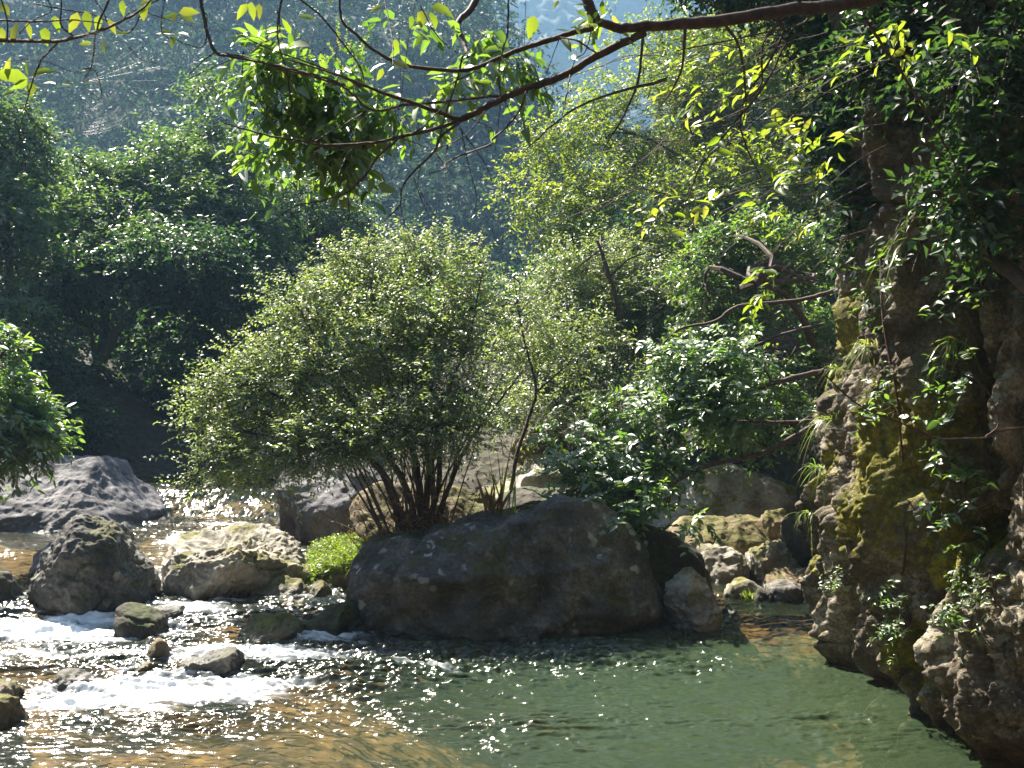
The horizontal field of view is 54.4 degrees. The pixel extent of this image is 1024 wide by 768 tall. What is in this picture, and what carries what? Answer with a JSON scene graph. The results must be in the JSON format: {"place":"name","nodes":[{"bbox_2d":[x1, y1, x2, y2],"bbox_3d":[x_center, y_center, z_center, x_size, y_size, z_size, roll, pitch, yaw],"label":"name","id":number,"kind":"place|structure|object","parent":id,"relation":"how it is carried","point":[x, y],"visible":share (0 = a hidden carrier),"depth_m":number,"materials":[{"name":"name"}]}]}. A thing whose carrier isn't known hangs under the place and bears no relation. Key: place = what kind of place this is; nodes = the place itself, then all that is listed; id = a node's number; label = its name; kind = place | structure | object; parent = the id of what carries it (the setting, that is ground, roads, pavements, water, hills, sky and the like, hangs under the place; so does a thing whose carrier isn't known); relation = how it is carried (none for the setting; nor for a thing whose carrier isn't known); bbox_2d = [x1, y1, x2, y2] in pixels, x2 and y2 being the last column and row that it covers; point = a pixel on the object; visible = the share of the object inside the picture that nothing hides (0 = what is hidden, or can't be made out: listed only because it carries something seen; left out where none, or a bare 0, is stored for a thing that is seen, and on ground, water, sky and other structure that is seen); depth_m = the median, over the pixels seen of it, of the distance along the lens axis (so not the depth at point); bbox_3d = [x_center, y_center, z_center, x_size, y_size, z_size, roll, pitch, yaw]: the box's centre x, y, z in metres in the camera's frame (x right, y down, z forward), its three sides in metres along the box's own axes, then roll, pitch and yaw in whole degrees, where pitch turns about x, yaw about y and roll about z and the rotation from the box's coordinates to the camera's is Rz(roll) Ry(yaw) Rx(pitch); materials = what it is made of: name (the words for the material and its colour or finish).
{"place":"outdoors","nodes":[
{"label":"outdoors","id":0,"kind":"place"},
{"bbox_2d":[0,0,845,341],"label":"wooded hillside","id":1,"kind":"structure","parent":0,"point":[174,112],"depth_m":111.47,"materials":[{"name":"green plant"}]},
{"bbox_2d":[0,0,843,349],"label":"hillside forest","id":2,"kind":"object","parent":1,"relation":"on","point":[502,138],"visible":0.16,"depth_m":104.96,"materials":[{"name":"green plant"}]},
{"bbox_2d":[0,236,861,767],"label":"river bed","id":3,"kind":"object","parent":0,"point":[142,434],"visible":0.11,"depth_m":11.27,"materials":[{"name":"green liquid"}]},
{"bbox_2d":[0,571,24,626],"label":"boulder","id":4,"kind":"object","parent":3,"relation":"on","point":[11,588],"visible":0.63,"depth_m":12.54,"materials":[{"name":"grey stone"}]},
{"bbox_2d":[0,679,25,707],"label":"stone","id":5,"kind":"object","parent":3,"relation":"on","point":[13,687],"visible":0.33,"depth_m":9.51,"materials":[{"name":"beige stone"}]},
{"bbox_2d":[0,693,28,765],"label":"stone","id":6,"kind":"object","parent":3,"relation":"on","point":[12,711],"visible":0.92,"depth_m":8.74,"materials":[{"name":"brown stone"}]},
{"bbox_2d":[24,542,52,590],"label":"boulder","id":7,"kind":"object","parent":3,"relation":"on","point":[36,562],"visible":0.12,"depth_m":14.09,"materials":[{"name":"grey stone"}]},
{"bbox_2d":[0,60,85,386],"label":"tree","id":8,"kind":"object","parent":3,"relation":"on","point":[14,181],"visible":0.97,"depth_m":23.41,"materials":[{"name":"green plant"}]},
{"bbox_2d":[0,320,85,502],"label":"leafy bush","id":9,"kind":"object","parent":3,"relation":"on","point":[28,427],"visible":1,"depth_m":15.50,"materials":[{"name":"green plant"}]},
{"bbox_2d":[0,293,135,453],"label":"bank tree","id":10,"kind":"object","parent":3,"relation":"on","point":[48,355],"visible":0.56,"depth_m":22.79,"materials":[{"name":"green plant"}]},
{"bbox_2d":[45,667,105,712],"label":"stone","id":11,"kind":"object","parent":3,"relation":"on","point":[63,679],"visible":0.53,"depth_m":9.80,"materials":[{"name":"grey stone"}]},
{"bbox_2d":[0,455,183,549],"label":"boulder","id":12,"kind":"object","parent":3,"relation":"on","point":[109,488],"visible":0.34,"depth_m":17.98,"materials":[{"name":"grey stone"}]},
{"bbox_2d":[26,514,161,637],"bbox_3d":[-5.315,2.602,12.788,1.676,1.900,1.661,0,0,0],"label":"boulder","id":13,"kind":"object","parent":3,"relation":"on","point":[87,563],"visible":0.65,"depth_m":12.20,"materials":[{"name":"grey stone"}]},
{"bbox_2d":[1,140,209,365],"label":"tree","id":14,"kind":"object","parent":3,"relation":"on","point":[118,177],"visible":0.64,"depth_m":26.80,"materials":[{"name":"green plant"}]},
{"bbox_2d":[2,213,286,431],"bbox_3d":[-9.379,-1.331,25.283,7.162,5.922,4.070,0,0,0],"label":"tree","id":15,"kind":"object","parent":3,"relation":"on","point":[188,279],"visible":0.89,"depth_m":24.76,"materials":[{"name":"green plant"}]},
{"bbox_2d":[131,661,161,676],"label":"stone","id":16,"kind":"object","parent":3,"relation":"on","point":[147,666],"visible":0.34,"depth_m":10.11,"materials":[{"name":"beige stone"}]},
{"bbox_2d":[113,602,182,667],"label":"boulder","id":17,"kind":"object","parent":3,"relation":"on","point":[134,622],"visible":0.64,"depth_m":11.37,"materials":[{"name":"grey stone"}]},
{"bbox_2d":[144,638,172,679],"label":"stone","id":18,"kind":"object","parent":3,"relation":"on","point":[158,649],"visible":0.3,"depth_m":10.45,"materials":[{"name":"brown stone"}]},
{"bbox_2d":[154,605,190,639],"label":"stone","id":19,"kind":"object","parent":3,"relation":"on","point":[176,612],"visible":0.34,"depth_m":12.01,"materials":[{"name":"grey stone"}]},
{"bbox_2d":[98,51,315,380],"bbox_3d":[-8.664,-4.643,28.867,6.235,10.953,5.860,0,0,0],"label":"tree","id":20,"kind":"object","parent":3,"relation":"on","point":[225,205],"visible":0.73,"depth_m":27.83,"materials":[{"name":"green plant"}]},
{"bbox_2d":[174,646,243,698],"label":"stone","id":21,"kind":"object","parent":3,"relation":"on","point":[223,662],"visible":0.55,"depth_m":10.06,"materials":[{"name":"grey stone"}]},
{"bbox_2d":[160,521,311,618],"bbox_3d":[-3.747,2.725,13.665,2.180,1.468,2.282,0,0,0],"label":"boulder","id":22,"kind":"object","parent":3,"relation":"on","point":[233,560],"visible":0.63,"depth_m":12.92,"materials":[{"name":"grey stone"}]},
{"bbox_2d":[237,612,309,673],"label":"boulder","id":23,"kind":"object","parent":3,"relation":"on","point":[262,628],"visible":0.73,"depth_m":11.18,"materials":[{"name":"grey stone"}]},
{"bbox_2d":[242,575,309,621],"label":"boulder","id":24,"kind":"object","parent":3,"relation":"on","point":[280,586],"visible":0.51,"depth_m":12.82,"materials":[{"name":"grey stone"}]},
{"bbox_2d":[282,599,308,620],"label":"stone","id":25,"kind":"object","parent":3,"relation":"on","point":[291,607],"visible":0.82,"depth_m":12.29,"materials":[{"name":"grey stone"}]},
{"bbox_2d":[238,162,399,406],"bbox_3d":[-6.738,-2.891,30.970,6.687,8.296,4.201,0,0,0],"label":"tree","id":26,"kind":"object","parent":3,"relation":"on","point":[324,224],"visible":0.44,"depth_m":30.38,"materials":[{"name":"green plant"}]},
{"bbox_2d":[306,580,332,621],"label":"stone","id":27,"kind":"object","parent":3,"relation":"on","point":[320,589],"visible":0.48,"depth_m":12.71,"materials":[{"name":"grey stone"}]},
{"bbox_2d":[304,569,345,604],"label":"gravel bank","id":28,"kind":"structure","parent":3,"relation":"on","point":[325,577],"depth_m":13.38,"materials":[{"name":"grey gravel"}]},
{"bbox_2d":[303,530,361,584],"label":"ground cover","id":29,"kind":"object","parent":28,"relation":"on","point":[325,554],"visible":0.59,"depth_m":13.71,"materials":[{"name":"green plant"}]},
{"bbox_2d":[274,453,381,553],"bbox_3d":[-3.106,2.293,17.247,2.200,2.262,2.698,0,0,0],"label":"boulder","id":30,"kind":"object","parent":3,"relation":"on","point":[316,523],"visible":0.25,"depth_m":16.25,"materials":[{"name":"grey stone"}]},
{"bbox_2d":[304,599,373,664],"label":"boulder","id":31,"kind":"object","parent":3,"relation":"on","point":[337,619],"visible":0.49,"depth_m":11.43,"materials":[{"name":"grey stone"}]},
{"bbox_2d":[144,206,534,560],"bbox_3d":[-2.229,-0.008,13.398,5.086,5.159,3.789,0,0,0],"label":"round bush","id":32,"kind":"object","parent":3,"relation":"on","point":[317,427],"visible":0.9,"depth_m":13.03,"materials":[{"name":"green plant"}]},
{"bbox_2d":[330,564,349,596],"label":"stone","id":33,"kind":"object","parent":3,"relation":"on","point":[339,580],"visible":0.2,"depth_m":13.29,"materials":[{"name":"stone"}]},
{"bbox_2d":[349,481,489,539],"bbox_3d":[-1.227,2.229,14.578,2.354,1.573,1.667,0,0,0],"label":"boulder","id":34,"kind":"object","parent":3,"relation":"on","point":[465,493],"visible":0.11,"depth_m":14.44,"materials":[{"name":"beige stone"}]},
{"bbox_2d":[0,175,840,456],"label":"undergrowth","id":35,"kind":"object","parent":3,"relation":"on","point":[173,346],"visible":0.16,"depth_m":27.35,"materials":[{"name":"green plant"}]},
{"bbox_2d":[345,494,675,691],"bbox_3d":[0.032,2.659,12.407,4.187,2.570,2.029,0,0,0],"label":"boulder","id":36,"kind":"object","parent":3,"relation":"on","point":[553,567],"visible":0.69,"depth_m":11.75,"materials":[{"name":"grey stone"}]},
{"bbox_2d":[344,534,368,572],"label":"grass tuft","id":37,"kind":"object","parent":36,"relation":"on","point":[365,538],"visible":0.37,"depth_m":12.67,"materials":[{"name":"green plant"}]},
{"bbox_2d":[475,473,513,515],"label":"reed clump","id":38,"kind":"object","parent":36,"relation":"on","point":[491,509],"visible":1,"depth_m":12.53,"materials":[{"name":"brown plant"}]},
{"bbox_2d":[488,435,521,511],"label":"reed clump","id":39,"kind":"object","parent":36,"relation":"on","point":[502,482],"visible":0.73,"depth_m":12.95,"materials":[{"name":"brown plant"}]},
{"bbox_2d":[482,454,588,497],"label":"boulder","id":40,"kind":"object","parent":3,"relation":"on","point":[532,464],"visible":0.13,"depth_m":16.50,"materials":[{"name":"grey stone"}]},
{"bbox_2d":[510,426,567,465],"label":"shrub","id":41,"kind":"object","parent":3,"relation":"on","point":[539,449],"visible":0.12,"depth_m":18.50,"materials":[{"name":"green plant"}]},
{"bbox_2d":[496,486,590,510],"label":"boulder","id":42,"kind":"object","parent":3,"relation":"on","point":[530,495],"visible":0.13,"depth_m":14.15,"materials":[{"name":"beige stone"}]},
{"bbox_2d":[473,266,608,489],"bbox_3d":[0.384,-0.037,15.033,2.168,3.485,1.609,0,0,0],"label":"sapling","id":43,"kind":"object","parent":42,"relation":"on","point":[541,327],"visible":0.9,"depth_m":14.91,"materials":[{"name":"green plant"}]},
{"bbox_2d":[544,390,624,450],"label":"fern bush","id":44,"kind":"object","parent":3,"relation":"on","point":[587,407],"visible":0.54,"depth_m":17.90,"materials":[{"name":"plant"}]},
{"bbox_2d":[443,204,828,467],"bbox_3d":[2.470,-1.095,20.303,8.604,5.673,5.152,0,0,-22],"label":"fine leaved tree","id":45,"kind":"object","parent":3,"relation":"on","point":[624,331],"visible":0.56,"depth_m":20.06,"materials":[{"name":"green plant"}]},
{"bbox_2d":[476,0,844,418],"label":"sunlit tree","id":46,"kind":"object","parent":3,"relation":"on","point":[581,201],"visible":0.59,"depth_m":25.02,"materials":[{"name":"green plant"}]},
{"bbox_2d":[632,524,713,595],"bbox_3d":[1.977,2.744,13.790,1.670,1.708,1.376,0,0,0],"label":"boulder","id":47,"kind":"object","parent":3,"relation":"on","point":[666,560],"visible":0.16,"depth_m":13.36,"materials":[{"name":"grey stone"}]},
{"bbox_2d":[662,567,724,662],"bbox_3d":[2.282,2.873,12.352,0.775,1.150,0.809,0,0,0],"label":"boulder","id":48,"kind":"object","parent":3,"relation":"on","point":[689,600],"visible":0.92,"depth_m":12.16,"materials":[{"name":"grey stone"}]},
{"bbox_2d":[638,463,796,529],"bbox_3d":[3.601,2.374,18.267,3.343,1.837,2.596,0,0,-24],"label":"boulder","id":49,"kind":"object","parent":3,"relation":"on","point":[729,493],"visible":0.3,"depth_m":17.51,"materials":[{"name":"grey stone"}]},
{"bbox_2d":[665,514,772,554],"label":"boulder","id":50,"kind":"object","parent":3,"relation":"on","point":[741,533],"visible":0.3,"depth_m":15.94,"materials":[{"name":"beige stone"}]},
{"bbox_2d":[759,508,792,540],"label":"boulder","id":51,"kind":"object","parent":50,"relation":"on","point":[770,522],"visible":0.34,"depth_m":15.96,"materials":[{"name":"beige stone"}]},
{"bbox_2d":[696,543,749,601],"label":"boulder","id":52,"kind":"object","parent":3,"relation":"on","point":[724,565],"visible":0.4,"depth_m":15.12,"materials":[{"name":"grey stone"}]},
{"bbox_2d":[721,608,740,641],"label":"stone","id":53,"kind":"object","parent":3,"relation":"on","point":[730,630],"visible":0.58,"depth_m":12.95,"materials":[{"name":"grey stone"}]},
{"bbox_2d":[640,199,843,486],"bbox_3d":[4.368,-0.915,17.197,4.047,5.134,4.456,0,0,0],"label":"dark glossy tree","id":54,"kind":"object","parent":3,"relation":"on","point":[711,284],"visible":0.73,"depth_m":17.60,"materials":[{"name":"green plant"}]},
{"bbox_2d":[721,577,762,622],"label":"stone","id":55,"kind":"object","parent":3,"relation":"on","point":[734,588],"visible":0.39,"depth_m":13.82,"materials":[{"name":"grey stone"}]},
{"bbox_2d":[740,587,756,605],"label":"grass tuft","id":56,"kind":"object","parent":3,"relation":"on","point":[748,594],"visible":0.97,"depth_m":13.70,"materials":[{"name":"green plant"}]},
{"bbox_2d":[748,588,788,627],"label":"stone","id":57,"kind":"object","parent":3,"relation":"on","point":[763,597],"visible":0.72,"depth_m":13.49,"materials":[{"name":"grey stone"}]},
{"bbox_2d":[744,539,801,585],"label":"boulder","id":58,"kind":"object","parent":3,"relation":"on","point":[765,558],"visible":0.24,"depth_m":15.07,"materials":[{"name":"beige stone"}]},
{"bbox_2d":[764,579,802,622],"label":"stone","id":59,"kind":"object","parent":3,"relation":"on","point":[783,591],"visible":0.55,"depth_m":13.57,"materials":[{"name":"grey stone"}]},
{"bbox_2d":[761,567,813,622],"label":"boulder","id":60,"kind":"object","parent":3,"relation":"on","point":[794,575],"visible":0.21,"depth_m":14.17,"materials":[{"name":"beige stone"}]},
{"bbox_2d":[779,513,815,567],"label":"boulder","id":61,"kind":"object","parent":3,"relation":"on","point":[799,547],"visible":0.3,"depth_m":14.99,"materials":[{"name":"grey stone"}]},
{"bbox_2d":[795,0,1023,767],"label":"rock cliff","id":62,"kind":"structure","parent":3,"relation":"on","point":[876,490],"depth_m":8.76,"materials":[{"name":"stone"}]},
{"bbox_2d":[219,0,981,329],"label":"overhanging tree","id":63,"kind":"object","parent":62,"relation":"on","point":[595,24],"visible":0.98,"depth_m":6.59,"materials":[{"name":"green plant"}]},
{"bbox_2d":[0,0,586,135],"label":"leaning branch tree","id":64,"kind":"object","parent":63,"relation":"attached to","point":[7,73],"visible":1,"depth_m":4.62,"materials":[{"name":"green plant"}]},
{"bbox_2d":[13,26,165,135],"bbox_3d":[-1.852,-1.325,4.351,0.657,0.520,0.090,0,0,-19],"label":"spider web","id":65,"kind":"object","parent":64,"relation":"hanging from","point":[86,80],"visible":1,"depth_m":4.34,"materials":[{"name":"beige fabric"}]},
{"bbox_2d":[208,10,555,222],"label":"leaves","id":66,"kind":"object","parent":63,"relation":"attached to","point":[318,112],"visible":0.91,"depth_m":6.16,"materials":[{"name":"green plant"}]},
{"bbox_2d":[526,322,834,556],"bbox_3d":[2.550,0.663,13.610,4.815,3.131,2.468,0,0,-25],"label":"broad leaved shrub","id":67,"kind":"object","parent":62,"relation":"attached to","point":[642,490],"visible":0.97,"depth_m":13.57,"materials":[{"name":"green plant"}]},
{"bbox_2d":[779,510,812,542],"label":"grass tuft","id":68,"kind":"object","parent":62,"relation":"on","point":[805,512],"visible":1,"depth_m":10.69,"materials":[{"name":"green plant"}]},
{"bbox_2d":[797,458,826,506],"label":"grass tuft","id":69,"kind":"object","parent":62,"relation":"attached to","point":[815,466],"visible":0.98,"depth_m":11.15,"materials":[{"name":"green plant"}]},
{"bbox_2d":[799,410,840,470],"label":"grass tuft","id":70,"kind":"object","parent":62,"relation":"attached to","point":[824,418],"visible":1,"depth_m":10.95,"materials":[{"name":"green plant"}]},
{"bbox_2d":[819,363,848,391],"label":"grass tuft","id":71,"kind":"object","parent":62,"relation":"on","point":[834,369],"visible":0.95,"depth_m":11.79,"materials":[{"name":"green plant"}]},
{"bbox_2d":[645,0,1023,308],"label":"cliff top tree","id":72,"kind":"object","parent":62,"relation":"on","point":[996,88],"visible":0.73,"depth_m":7.84,"materials":[{"name":"green plant"}]},
{"bbox_2d":[818,562,851,595],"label":"cliff plant","id":73,"kind":"object","parent":62,"relation":"attached to","point":[834,584],"visible":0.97,"depth_m":10.28,"materials":[{"name":"green plant"}]},
{"bbox_2d":[829,338,880,410],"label":"grass tuft","id":74,"kind":"object","parent":62,"relation":"attached to","point":[865,342],"visible":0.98,"depth_m":9.65,"materials":[{"name":"green plant"}]},
{"bbox_2d":[847,361,896,437],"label":"cliff plant","id":75,"kind":"object","parent":62,"relation":"attached to","point":[887,402],"visible":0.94,"depth_m":8.88,"materials":[{"name":"green plant"}]},
{"bbox_2d":[842,236,912,333],"bbox_3d":[3.497,-0.920,9.133,0.660,0.927,1.153,0,0,-11],"label":"cliff plant","id":76,"kind":"object","parent":62,"relation":"attached to","point":[867,305],"visible":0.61,"depth_m":9.18,"materials":[{"name":"green plant"}]},
{"bbox_2d":[859,579,913,669],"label":"cliff plant","id":77,"kind":"object","parent":62,"relation":"attached to","point":[890,627],"visible":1,"depth_m":8.80,"materials":[{"name":"green plant"}]},
{"bbox_2d":[879,258,903,460],"bbox_3d":[3.390,-0.230,8.966,0.165,1.838,0.304,0,0,-30],"label":"hanging root","id":78,"kind":"object","parent":62,"relation":"hanging from","point":[890,359],"visible":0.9,"depth_m":8.89,"materials":[{"name":"brown plant"}]},
{"bbox_2d":[860,205,945,299],"bbox_3d":[3.392,-1.133,8.680,0.585,0.859,0.611,0,0,0],"label":"grass tuft","id":79,"kind":"object","parent":62,"relation":"on","point":[915,207],"visible":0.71,"depth_m":8.66,"materials":[{"name":"green plant"}]},
{"bbox_2d":[862,237,944,327],"bbox_3d":[3.421,-0.917,8.792,0.742,0.976,0.577,0,0,0],"label":"grass tuft","id":80,"kind":"object","parent":62,"relation":"on","point":[900,244],"visible":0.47,"depth_m":8.67,"materials":[{"name":"green plant"}]},
{"bbox_2d":[901,528,907,672],"bbox_3d":[3.550,1.778,9.028,0.072,1.700,0.526,0,0,15],"label":"hanging root","id":81,"kind":"object","parent":62,"relation":"hanging from","point":[905,552],"visible":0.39,"depth_m":8.81,"materials":[{"name":"brown plant"}]},
{"bbox_2d":[825,375,1023,439],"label":"bare twig","id":82,"kind":"object","parent":62,"relation":"attached to","point":[991,434],"visible":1,"depth_m":7.79,"materials":[{"name":"brown wood"}]},
{"bbox_2d":[898,379,962,477],"bbox_3d":[3.584,0.384,8.391,0.436,0.853,0.742,0,0,0],"label":"cliff plant","id":83,"kind":"object","parent":62,"relation":"attached to","point":[939,421],"visible":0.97,"depth_m":8.40,"materials":[{"name":"green plant"}]},
{"bbox_2d":[912,347,979,427],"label":"cliff plant","id":84,"kind":"object","parent":62,"relation":"attached to","point":[964,381],"visible":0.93,"depth_m":8.33,"materials":[{"name":"green plant"}]},
{"bbox_2d":[920,570,973,642],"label":"cliff plant","id":85,"kind":"object","parent":62,"relation":"attached to","point":[941,614],"visible":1,"depth_m":7.95,"materials":[{"name":"green plant"}]},
{"bbox_2d":[916,497,987,565],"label":"cliff plant","id":86,"kind":"object","parent":62,"relation":"attached to","point":[944,524],"visible":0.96,"depth_m":8.41,"materials":[{"name":"green plant"}]},
{"bbox_2d":[923,334,986,426],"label":"grass tuft","id":87,"kind":"object","parent":62,"relation":"attached to","point":[955,340],"visible":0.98,"depth_m":8.35,"materials":[{"name":"green plant"}]},
{"bbox_2d":[929,449,999,494],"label":"cliff plant","id":88,"kind":"object","parent":62,"relation":"attached to","point":[963,475],"visible":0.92,"depth_m":8.32,"materials":[{"name":"green plant"}]},
{"bbox_2d":[918,219,1011,353],"bbox_3d":[3.822,-0.870,8.328,0.735,1.247,0.970,0,0,40],"label":"cliff plant","id":89,"kind":"object","parent":62,"relation":"attached to","point":[965,286],"visible":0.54,"depth_m":8.32,"materials":[{"name":"green plant"}]},
{"bbox_2d":[950,354,991,470],"bbox_3d":[3.885,0.238,8.451,0.339,0.987,0.110,0,0,18],"label":"hanging root","id":90,"kind":"object","parent":62,"relation":"hanging from","point":[978,421],"visible":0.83,"depth_m":8.45,"materials":[{"name":"brown plant"}]},
{"bbox_2d":[944,563,1005,663],"bbox_3d":[3.723,1.847,7.986,0.369,0.776,0.632,0,0,-15],"label":"cliff plant","id":91,"kind":"object","parent":62,"relation":"attached to","point":[975,588],"visible":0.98,"depth_m":7.97,"materials":[{"name":"green plant"}]},
{"bbox_2d":[0,475,1012,767],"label":"river water","id":92,"kind":"structure","parent":0,"point":[140,689],"depth_m":10.52,"materials":[{"name":"green liquid"}]},
{"bbox_2d":[486,0,756,171],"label":"distant mountain","id":93,"kind":"structure","parent":0,"point":[563,14],"depth_m":449.47,"materials":[{"name":"soil"}]}
]}

